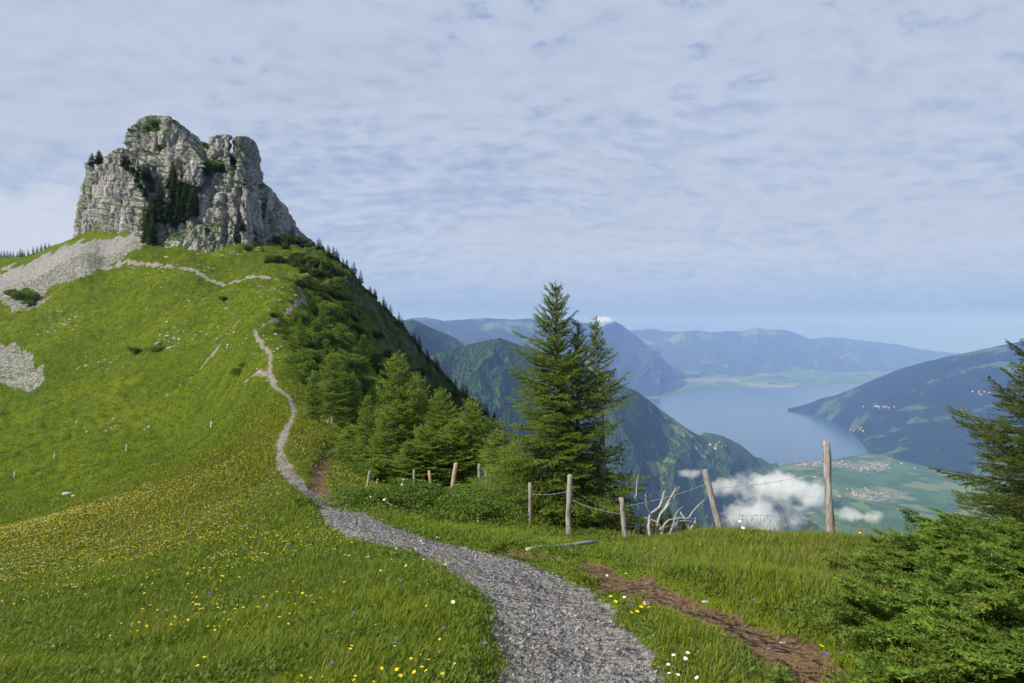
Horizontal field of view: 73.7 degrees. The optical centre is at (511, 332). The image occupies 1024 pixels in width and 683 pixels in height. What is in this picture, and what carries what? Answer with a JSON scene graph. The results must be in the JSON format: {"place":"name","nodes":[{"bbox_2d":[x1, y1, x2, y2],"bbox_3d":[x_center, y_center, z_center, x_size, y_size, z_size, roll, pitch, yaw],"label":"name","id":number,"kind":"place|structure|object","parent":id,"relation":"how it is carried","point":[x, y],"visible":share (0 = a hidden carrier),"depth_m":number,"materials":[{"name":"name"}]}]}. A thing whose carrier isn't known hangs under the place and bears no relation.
{"place":"outdoors","nodes":[
{"label":"outdoors","id":0,"kind":"place"},
{"bbox_2d":[0,233,143,391],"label":"scree slope","id":1,"kind":"structure","parent":0,"point":[42,264],"depth_m":265.64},
{"bbox_2d":[8,290,40,304],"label":"leafy shrub","id":2,"kind":"object","parent":1,"relation":"on","point":[27,297],"visible":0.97,"depth_m":240.03,"materials":[{"name":"green plant"}]},
{"bbox_2d":[92,258,662,682],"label":"path","id":3,"kind":"structure","parent":0,"point":[292,478],"depth_m":5.79,"materials":[{"name":"grey gravel"}]},
{"bbox_2d":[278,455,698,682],"bbox_3d":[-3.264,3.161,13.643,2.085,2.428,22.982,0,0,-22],"label":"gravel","id":4,"kind":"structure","parent":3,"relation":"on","point":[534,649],"depth_m":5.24,"materials":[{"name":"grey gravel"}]},
{"bbox_2d":[403,319,466,355],"bbox_3d":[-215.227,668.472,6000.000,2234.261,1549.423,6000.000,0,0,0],"label":"green peak","id":5,"kind":"structure","parent":0,"point":[434,341],"depth_m":5415.94,"materials":[{"name":"green plant"}]},
{"bbox_2d":[0,227,878,682],"bbox_3d":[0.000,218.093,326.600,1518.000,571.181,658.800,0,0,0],"label":"ground","id":6,"kind":"structure","parent":0,"point":[346,285],"depth_m":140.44,"materials":[{"name":"green plant"}]},
{"bbox_2d":[144,212,157,244],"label":"conifer tree","id":7,"kind":"object","parent":6,"relation":"on","point":[149,238],"visible":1,"depth_m":264.33,"materials":[{"name":"green plant"}]},
{"bbox_2d":[0,406,377,592],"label":"meadow flowers","id":8,"kind":"object","parent":6,"relation":"on","point":[139,524],"visible":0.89,"depth_m":18.05,"materials":[{"name":"yellow plant"}]},
{"bbox_2d":[73,115,312,252],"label":"rock crag","id":9,"kind":"structure","parent":6,"relation":"on","point":[111,198],"depth_m":284.26,"materials":[{"name":"stone"}]},
{"bbox_2d":[144,195,155,227],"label":"conifer tree","id":10,"kind":"object","parent":9,"relation":"on","point":[148,212],"visible":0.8,"depth_m":269.60,"materials":[{"name":"green plant"}]},
{"bbox_2d":[146,118,160,130],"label":"leafy shrub","id":11,"kind":"object","parent":9,"relation":"on","point":[153,123],"visible":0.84,"depth_m":288.82,"materials":[{"name":"green plant"}]},
{"bbox_2d":[152,178,162,214],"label":"conifer tree","id":12,"kind":"object","parent":9,"relation":"on","point":[156,199],"visible":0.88,"depth_m":275.84,"materials":[{"name":"green plant"}]},
{"bbox_2d":[155,191,163,221],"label":"conifer tree","id":13,"kind":"object","parent":9,"relation":"on","point":[159,217],"visible":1,"depth_m":275.06,"materials":[{"name":"green plant"}]},
{"bbox_2d":[157,182,165,210],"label":"conifer tree","id":14,"kind":"object","parent":9,"relation":"on","point":[160,198],"visible":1,"depth_m":275.43,"materials":[{"name":"green plant"}]},
{"bbox_2d":[162,189,174,222],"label":"conifer tree","id":15,"kind":"object","parent":9,"relation":"on","point":[168,214],"visible":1,"depth_m":275.24,"materials":[{"name":"green plant"}]},
{"bbox_2d":[164,175,177,210],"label":"conifer tree","id":16,"kind":"object","parent":9,"relation":"on","point":[174,190],"visible":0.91,"depth_m":277.01,"materials":[{"name":"green plant"}]},
{"bbox_2d":[171,190,181,224],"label":"conifer tree","id":17,"kind":"object","parent":9,"relation":"on","point":[177,209],"visible":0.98,"depth_m":275.64,"materials":[{"name":"green plant"}]},
{"bbox_2d":[174,164,187,199],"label":"conifer tree","id":18,"kind":"object","parent":9,"relation":"on","point":[181,185],"visible":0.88,"depth_m":278.06,"materials":[{"name":"green plant"}]},
{"bbox_2d":[178,192,188,223],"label":"conifer tree","id":19,"kind":"object","parent":9,"relation":"on","point":[183,216],"visible":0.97,"depth_m":275.76,"materials":[{"name":"green plant"}]},
{"bbox_2d":[181,175,188,206],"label":"conifer tree","id":20,"kind":"object","parent":9,"relation":"on","point":[185,190],"visible":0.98,"depth_m":276.14,"materials":[{"name":"green plant"}]},
{"bbox_2d":[185,190,195,216],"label":"conifer tree","id":21,"kind":"object","parent":9,"relation":"on","point":[188,207],"visible":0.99,"depth_m":274.34,"materials":[{"name":"green plant"}]},
{"bbox_2d":[187,188,199,217],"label":"conifer tree","id":22,"kind":"object","parent":9,"relation":"on","point":[196,212],"visible":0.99,"depth_m":274.97,"materials":[{"name":"green plant"}]},
{"bbox_2d":[205,154,221,169],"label":"leafy shrub","id":23,"kind":"object","parent":9,"relation":"on","point":[210,164],"visible":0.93,"depth_m":283.92,"materials":[{"name":"green plant"}]},
{"bbox_2d":[263,255,286,263],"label":"leafy shrub","id":24,"kind":"object","parent":6,"relation":"on","point":[278,259],"visible":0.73,"depth_m":239.81,"materials":[{"name":"green plant"}]},
{"bbox_2d":[272,233,297,244],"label":"leafy shrub","id":25,"kind":"object","parent":6,"relation":"on","point":[285,237],"visible":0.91,"depth_m":276.14,"materials":[{"name":"green plant"}]},
{"bbox_2d":[287,279,308,289],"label":"leafy shrub","id":26,"kind":"object","parent":6,"relation":"on","point":[302,284],"visible":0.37,"depth_m":165.29,"materials":[{"name":"green plant"}]},
{"bbox_2d":[284,236,313,246],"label":"leafy shrub","id":27,"kind":"object","parent":6,"relation":"on","point":[302,242],"visible":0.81,"depth_m":278.93,"materials":[{"name":"green plant"}]},
{"bbox_2d":[293,318,307,353],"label":"spruce tree","id":28,"kind":"object","parent":6,"relation":"on","point":[299,324],"visible":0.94,"depth_m":100.90,"materials":[{"name":"green plant"}]},
{"bbox_2d":[288,354,313,369],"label":"leafy shrub","id":29,"kind":"object","parent":6,"relation":"on","point":[296,361],"visible":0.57,"depth_m":77.90,"materials":[{"name":"green plant"}]},
{"bbox_2d":[294,497,311,507],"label":"leafy shrub","id":30,"kind":"object","parent":6,"relation":"on","point":[298,500],"visible":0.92,"depth_m":13.26,"materials":[{"name":"green plant"}]},
{"bbox_2d":[292,309,316,322],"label":"leafy shrub","id":31,"kind":"object","parent":6,"relation":"on","point":[296,315],"visible":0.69,"depth_m":133.03,"materials":[{"name":"green plant"}]},
{"bbox_2d":[295,360,323,383],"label":"leafy shrub","id":32,"kind":"object","parent":6,"relation":"on","point":[300,374],"visible":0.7,"depth_m":71.89,"materials":[{"name":"green plant"}]},
{"bbox_2d":[301,337,319,349],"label":"leafy shrub","id":33,"kind":"object","parent":6,"relation":"on","point":[311,341],"visible":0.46,"depth_m":121.59,"materials":[{"name":"green plant"}]},
{"bbox_2d":[295,373,328,421],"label":"spruce tree","id":34,"kind":"object","parent":6,"relation":"on","point":[315,400],"visible":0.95,"depth_m":38.48,"materials":[{"name":"green plant"}]},
{"bbox_2d":[297,347,326,363],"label":"leafy shrub","id":35,"kind":"object","parent":6,"relation":"on","point":[318,356],"visible":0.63,"depth_m":86.97,"materials":[{"name":"green plant"}]},
{"bbox_2d":[303,331,321,347],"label":"leafy shrub","id":36,"kind":"object","parent":6,"relation":"on","point":[314,335],"visible":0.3,"depth_m":123.68,"materials":[{"name":"green plant"}]},
{"bbox_2d":[308,268,324,276],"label":"leafy shrub","id":37,"kind":"object","parent":6,"relation":"on","point":[313,272],"visible":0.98,"depth_m":203.94,"materials":[{"name":"green plant"}]},
{"bbox_2d":[307,258,330,268],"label":"leafy shrub","id":38,"kind":"object","parent":6,"relation":"on","point":[313,263],"visible":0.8,"depth_m":209.32,"materials":[{"name":"green plant"}]},
{"bbox_2d":[310,320,333,345],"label":"leafy shrub","id":39,"kind":"object","parent":6,"relation":"on","point":[323,335],"visible":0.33,"depth_m":126.84,"materials":[{"name":"green plant"}]},
{"bbox_2d":[312,283,332,293],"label":"leafy shrub","id":40,"kind":"object","parent":6,"relation":"on","point":[325,288],"visible":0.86,"depth_m":189.44,"materials":[{"name":"green plant"}]},
{"bbox_2d":[317,300,329,328],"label":"spruce tree","id":41,"kind":"object","parent":6,"relation":"on","point":[321,310],"visible":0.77,"depth_m":141.06,"materials":[{"name":"green plant"}]},
{"bbox_2d":[311,302,336,320],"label":"leafy shrub","id":42,"kind":"object","parent":6,"relation":"on","point":[326,307],"visible":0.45,"depth_m":156.93,"materials":[{"name":"green plant"}]},
{"bbox_2d":[316,339,346,356],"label":"leafy shrub","id":43,"kind":"object","parent":6,"relation":"on","point":[327,344],"visible":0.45,"depth_m":121.49,"materials":[{"name":"green plant"}]},
{"bbox_2d":[322,315,345,333],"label":"leafy shrub","id":44,"kind":"object","parent":6,"relation":"on","point":[330,326],"visible":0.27,"depth_m":146.35,"materials":[{"name":"green plant"}]},
{"bbox_2d":[314,351,355,429],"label":"spruce tree","id":45,"kind":"object","parent":6,"relation":"on","point":[332,403],"visible":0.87,"depth_m":49.02,"materials":[{"name":"green plant"}]},
{"bbox_2d":[323,352,347,367],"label":"leafy shrub","id":46,"kind":"object","parent":6,"relation":"on","point":[341,358],"visible":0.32,"depth_m":116.56,"materials":[{"name":"green plant"}]},
{"bbox_2d":[331,309,347,321],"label":"leafy shrub","id":47,"kind":"object","parent":6,"relation":"on","point":[339,317],"visible":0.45,"depth_m":170.63,"materials":[{"name":"green plant"}]},
{"bbox_2d":[325,425,373,458],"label":"spruce tree","id":48,"kind":"object","parent":6,"relation":"on","point":[346,432],"visible":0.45,"depth_m":26.51,"materials":[{"name":"green plant"}]},
{"bbox_2d":[342,355,359,367],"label":"leafy shrub","id":49,"kind":"object","parent":6,"relation":"on","point":[353,364],"visible":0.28,"depth_m":119.56,"materials":[{"name":"green plant"}]},
{"bbox_2d":[344,332,358,348],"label":"leafy shrub","id":50,"kind":"object","parent":6,"relation":"on","point":[354,340],"visible":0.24,"depth_m":149.08,"materials":[{"name":"green plant"}]},
{"bbox_2d":[345,372,364,426],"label":"spruce tree","id":51,"kind":"object","parent":6,"relation":"on","point":[351,380],"visible":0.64,"depth_m":95.60,"materials":[{"name":"green plant"}]},
{"bbox_2d":[341,353,368,371],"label":"leafy shrub","id":52,"kind":"object","parent":6,"relation":"on","point":[363,361],"visible":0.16,"depth_m":125.95,"materials":[{"name":"green plant"}]},
{"bbox_2d":[325,457,390,480],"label":"leafy shrub","id":53,"kind":"object","parent":6,"relation":"on","point":[363,468],"visible":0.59,"depth_m":22.30,"materials":[{"name":"green plant"}]},
{"bbox_2d":[313,486,404,508],"bbox_3d":[-3.264,3.555,14.651,2.212,0.394,2.101,0,0,-30],"label":"leafy shrub","id":54,"kind":"object","parent":6,"relation":"on","point":[334,498],"visible":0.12,"depth_m":14.61,"materials":[{"name":"green plant"}]},
{"bbox_2d":[324,451,394,467],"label":"leafy shrub","id":55,"kind":"object","parent":6,"relation":"on","point":[347,460],"visible":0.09,"depth_m":24.78,"materials":[{"name":"green plant"}]},
{"bbox_2d":[356,335,373,375],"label":"spruce tree","id":56,"kind":"object","parent":6,"relation":"on","point":[362,351],"visible":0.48,"depth_m":146.78,"materials":[{"name":"green plant"}]},
{"bbox_2d":[356,375,373,386],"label":"leafy shrub","id":57,"kind":"object","parent":6,"relation":"on","point":[364,379],"visible":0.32,"depth_m":118.36,"materials":[{"name":"green plant"}]},
{"bbox_2d":[344,395,386,477],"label":"spruce tree","id":58,"kind":"object","parent":6,"relation":"on","point":[366,418],"visible":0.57,"depth_m":24.59,"materials":[{"name":"green plant"}]},
{"bbox_2d":[360,385,382,436],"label":"spruce tree","id":59,"kind":"object","parent":6,"relation":"on","point":[373,396],"visible":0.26,"depth_m":107.18,"materials":[{"name":"green plant"}]},
{"bbox_2d":[359,412,413,485],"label":"spruce tree","id":60,"kind":"object","parent":6,"relation":"on","point":[381,436],"visible":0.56,"depth_m":23.64,"materials":[{"name":"green plant"}]},
{"bbox_2d":[323,477,455,513],"bbox_3d":[-2.414,3.291,13.387,2.940,0.599,2.738,0,0,-8],"label":"leafy shrub","id":61,"kind":"object","parent":6,"relation":"on","point":[423,495],"visible":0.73,"depth_m":13.65,"materials":[{"name":"green plant"}]},
{"bbox_2d":[371,350,430,482],"bbox_3d":[-4.312,3.643,26.254,2.939,5.983,2.952,0,0,32],"label":"spruce tree","id":62,"kind":"object","parent":6,"relation":"on","point":[397,378],"visible":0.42,"depth_m":26.08,"materials":[{"name":"green plant"}]},
{"bbox_2d":[380,441,437,485],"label":"spruce tree","id":63,"kind":"object","parent":6,"relation":"on","point":[407,471],"visible":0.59,"depth_m":22.66,"materials":[{"name":"green plant"}]},
{"bbox_2d":[394,371,434,451],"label":"spruce tree","id":64,"kind":"object","parent":6,"relation":"on","point":[421,396],"visible":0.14,"depth_m":27.57,"materials":[{"name":"green plant"}]},
{"bbox_2d":[395,423,457,489],"bbox_3d":[-2.929,4.471,23.367,2.401,2.780,2.390,0,0,-8],"label":"spruce tree","id":65,"kind":"object","parent":6,"relation":"on","point":[424,443],"visible":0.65,"depth_m":23.26,"materials":[{"name":"green plant"}]},
{"bbox_2d":[376,496,503,521],"bbox_3d":[-1.433,3.536,13.687,2.740,0.579,2.884,0,0,-44],"label":"leafy shrub","id":66,"kind":"object","parent":6,"relation":"on","point":[398,503],"visible":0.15,"depth_m":13.21,"materials":[{"name":"green plant"}]},
{"bbox_2d":[419,386,467,485],"bbox_3d":[-2.795,4.372,26.099,2.769,4.658,2.782,0,0,-11],"label":"spruce tree","id":67,"kind":"object","parent":6,"relation":"on","point":[439,421],"visible":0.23,"depth_m":26.01,"materials":[{"name":"green plant"}]},
{"bbox_2d":[420,416,482,486],"bbox_3d":[-2.044,4.505,24.087,2.510,3.136,2.498,0,0,36],"label":"spruce tree","id":68,"kind":"object","parent":6,"relation":"on","point":[455,451],"visible":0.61,"depth_m":23.79,"materials":[{"name":"green plant"}]},
{"bbox_2d":[450,462,457,487],"bbox_3d":[-1.548,4.031,17.617,0.307,1.339,0.133,0,0,-16],"label":"fence post","id":69,"kind":"object","parent":6,"relation":"on","point":[454,473],"visible":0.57,"depth_m":17.59,"materials":[{"name":"beige wood"}]},
{"bbox_2d":[448,395,492,485],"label":"spruce tree","id":70,"kind":"object","parent":6,"relation":"on","point":[474,415],"visible":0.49,"depth_m":24.55,"materials":[{"name":"green plant"}]},
{"bbox_2d":[417,491,528,530],"bbox_3d":[-0.633,3.354,12.568,2.299,0.591,2.468,0,0,25],"label":"leafy shrub","id":71,"kind":"object","parent":6,"relation":"on","point":[491,506],"visible":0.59,"depth_m":12.72,"materials":[{"name":"green plant"}]},
{"bbox_2d":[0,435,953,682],"bbox_3d":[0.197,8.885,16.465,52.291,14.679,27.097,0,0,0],"label":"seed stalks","id":72,"kind":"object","parent":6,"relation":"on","point":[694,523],"visible":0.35,"depth_m":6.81,"materials":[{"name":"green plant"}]},
{"bbox_2d":[443,482,524,508],"bbox_3d":[-0.962,3.904,15.890,2.705,0.617,2.570,0,0,-45],"label":"leafy shrub","id":73,"kind":"object","parent":6,"relation":"on","point":[460,485],"visible":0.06,"depth_m":16.70,"materials":[{"name":"green plant"}]},
{"bbox_2d":[470,428,535,489],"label":"spruce tree","id":74,"kind":"object","parent":6,"relation":"on","point":[488,454],"visible":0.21,"depth_m":22.67,"materials":[{"name":"green plant"}]},
{"bbox_2d":[450,488,558,524],"bbox_3d":[-0.510,3.795,15.081,2.586,0.576,2.776,0,0,-21],"label":"leafy shrub","id":75,"kind":"object","parent":6,"relation":"on","point":[478,490],"visible":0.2,"depth_m":14.81,"materials":[{"name":"green plant"}]},
{"bbox_2d":[0,445,1014,682],"bbox_3d":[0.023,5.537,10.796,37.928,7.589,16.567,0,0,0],"label":"meadow grass","id":76,"kind":"structure","parent":6,"relation":"on","point":[684,627],"depth_m":5.98,"materials":[{"name":"green plant"}]},
{"bbox_2d":[482,441,546,504],"bbox_3d":[-0.052,4.202,19.723,2.584,2.185,2.626,0,0,-25],"label":"spruce tree","id":77,"kind":"object","parent":6,"relation":"on","point":[498,468],"visible":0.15,"depth_m":19.54,"materials":[{"name":"green plant"}]},
{"bbox_2d":[528,482,531,523],"bbox_3d":[0.355,3.494,13.414,0.084,1.077,0.136,0,0,0],"label":"fence post","id":78,"kind":"object","parent":6,"relation":"on","point":[530,501],"visible":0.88,"depth_m":13.40,"materials":[{"name":"grey wood"}]},
{"bbox_2d":[465,281,619,529],"bbox_3d":[0.580,1.738,14.954,3.100,5.798,3.056,0,0,-7],"label":"spruce tree","id":79,"kind":"object","parent":6,"relation":"on","point":[556,380],"visible":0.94,"depth_m":14.66,"materials":[{"name":"green plant"}]},
{"bbox_2d":[525,540,598,550],"bbox_3d":[0.729,2.954,9.485,0.062,0.370,1.767,0,0,38],"label":"timber","id":80,"kind":"object","parent":6,"relation":"on","point":[576,543],"visible":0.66,"depth_m":9.68,"materials":[{"name":"grey wood"}]},
{"bbox_2d":[565,474,571,536],"bbox_3d":[1.080,3.431,13.018,0.175,1.439,0.120,0,0,-39],"label":"fence post","id":81,"kind":"object","parent":6,"relation":"on","point":[569,500],"visible":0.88,"depth_m":12.99,"materials":[{"name":"grey wood"}]},
{"bbox_2d":[534,320,630,531],"bbox_3d":[1.491,2.156,15.200,2.193,4.985,2.394,0,0,26],"label":"spruce tree","id":82,"kind":"object","parent":6,"relation":"on","point":[577,346],"visible":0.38,"depth_m":15.03,"materials":[{"name":"green plant"}]},
{"bbox_2d":[571,316,656,530],"bbox_3d":[2.174,2.084,14.949,1.931,4.936,2.240,0,0,0],"label":"spruce tree","id":83,"kind":"object","parent":6,"relation":"on","point":[602,475],"visible":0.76,"depth_m":14.79,"materials":[{"name":"green plant"}]},
{"bbox_2d":[618,497,627,538],"bbox_3d":[2.041,3.519,12.418,0.223,1.023,0.105,0,0,27],"label":"fence post","id":84,"kind":"object","parent":6,"relation":"on","point":[623,520],"visible":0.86,"depth_m":12.39,"materials":[{"name":"grey wood"}]},
{"bbox_2d":[631,507,646,535],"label":"conifer tree","id":85,"kind":"object","parent":6,"relation":"on","point":[640,527],"visible":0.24,"depth_m":39.35,"materials":[{"name":"green plant"}]},
{"bbox_2d":[645,490,664,536],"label":"dead branch","id":86,"kind":"object","parent":6,"relation":"on","point":[650,515],"visible":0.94,"depth_m":12.66,"materials":[{"name":"grey wood"}]},
{"bbox_2d":[654,486,679,534],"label":"dead branch","id":87,"kind":"object","parent":6,"relation":"on","point":[669,501],"visible":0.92,"depth_m":12.98,"materials":[{"name":"grey wood"}]},
{"bbox_2d":[644,506,699,535],"bbox_3d":[3.038,3.528,12.637,1.264,0.562,0.202,0,0,-21],"label":"dead branch","id":88,"kind":"object","parent":6,"relation":"on","point":[672,526],"visible":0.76,"depth_m":12.61,"materials":[{"name":"grey wood"}]},
{"bbox_2d":[659,500,704,534],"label":"dead branch","id":89,"kind":"object","parent":6,"relation":"on","point":[663,526],"visible":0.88,"depth_m":12.33,"materials":[{"name":"grey wood"}]},
{"bbox_2d":[702,469,722,527],"bbox_3d":[3.494,3.057,11.725,0.444,1.402,0.111,0,0,11],"label":"fence post","id":90,"kind":"object","parent":6,"relation":"on","point":[710,492],"visible":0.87,"depth_m":11.70,"materials":[{"name":"grey wood"}]},
{"bbox_2d":[822,440,834,532],"bbox_3d":[4.941,2.643,10.621,0.218,1.929,0.128,0,0,37],"label":"fence post","id":91,"kind":"object","parent":6,"relation":"on","point":[827,472],"visible":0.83,"depth_m":10.59,"materials":[{"name":"grey wood"}]},
{"bbox_2d":[812,539,1023,682],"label":"juniper shrub","id":92,"kind":"object","parent":6,"relation":"on","point":[983,588],"visible":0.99,"depth_m":3.96,"materials":[{"name":"green plant"}]},
{"bbox_2d":[816,511,1023,618],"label":"juniper shrub","id":93,"kind":"object","parent":6,"relation":"on","point":[935,538],"visible":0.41,"depth_m":5.92,"materials":[{"name":"green plant"}]},
{"bbox_2d":[849,506,994,553],"bbox_3d":[5.021,2.434,7.733,1.596,1.348,4.025,0,0,43],"label":"juniper shrub","id":94,"kind":"object","parent":6,"relation":"on","point":[904,511],"visible":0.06,"depth_m":7.21,"materials":[{"name":"green plant"}]},
{"bbox_2d":[927,338,1023,533],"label":"spruce tree","id":95,"kind":"object","parent":6,"relation":"on","point":[1012,505],"visible":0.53,"depth_m":7.85,"materials":[{"name":"green plant"}]},
{"bbox_2d":[0,0,1023,352],"label":"sky","id":96,"kind":"structure","parent":0,"point":[811,169],"materials":[{"name":"blue"}]},
{"bbox_2d":[397,317,659,396],"bbox_3d":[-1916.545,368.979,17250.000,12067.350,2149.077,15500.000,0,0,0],"label":"blue range","id":97,"kind":"structure","parent":0,"point":[641,364],"depth_m":15755.77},
{"bbox_2d":[311,444,854,682],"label":"dirt track","id":98,"kind":"structure","parent":0,"point":[777,650],"depth_m":5.17,"materials":[{"name":"brown soil"}]},
{"bbox_2d":[430,338,783,534],"bbox_3d":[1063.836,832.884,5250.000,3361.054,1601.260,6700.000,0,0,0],"label":"wooded ridge","id":99,"kind":"structure","parent":0,"point":[668,454],"depth_m":4712.25,"materials":[{"name":"green plant"}]},
{"bbox_2d":[601,322,699,381],"bbox_3d":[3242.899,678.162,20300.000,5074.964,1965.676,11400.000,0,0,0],"label":"pyramid mountain","id":100,"kind":"structure","parent":0,"point":[668,372],"depth_m":19301.92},
{"bbox_2d":[648,383,870,465],"bbox_3d":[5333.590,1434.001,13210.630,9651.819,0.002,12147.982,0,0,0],"label":"lake","id":101,"kind":"structure","parent":0,"point":[762,423],"depth_m":11124.43,"materials":[{"name":"liquid"}]},
{"bbox_2d":[630,327,962,375],"bbox_3d":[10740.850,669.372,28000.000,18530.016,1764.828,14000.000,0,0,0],"label":"distant range","id":102,"kind":"structure","parent":0,"point":[753,351],"depth_m":24949.13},
{"bbox_2d":[645,369,1015,537],"bbox_3d":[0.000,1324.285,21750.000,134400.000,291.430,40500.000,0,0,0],"label":"valley floor","id":103,"kind":"structure","parent":0,"point":[918,488],"depth_m":6249.05,"materials":[{"name":"green plant"}]},
{"bbox_2d":[787,341,1023,483],"bbox_3d":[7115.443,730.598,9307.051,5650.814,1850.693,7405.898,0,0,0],"label":"shore mountain","id":104,"kind":"structure","parent":0,"point":[917,424],"depth_m":9020.52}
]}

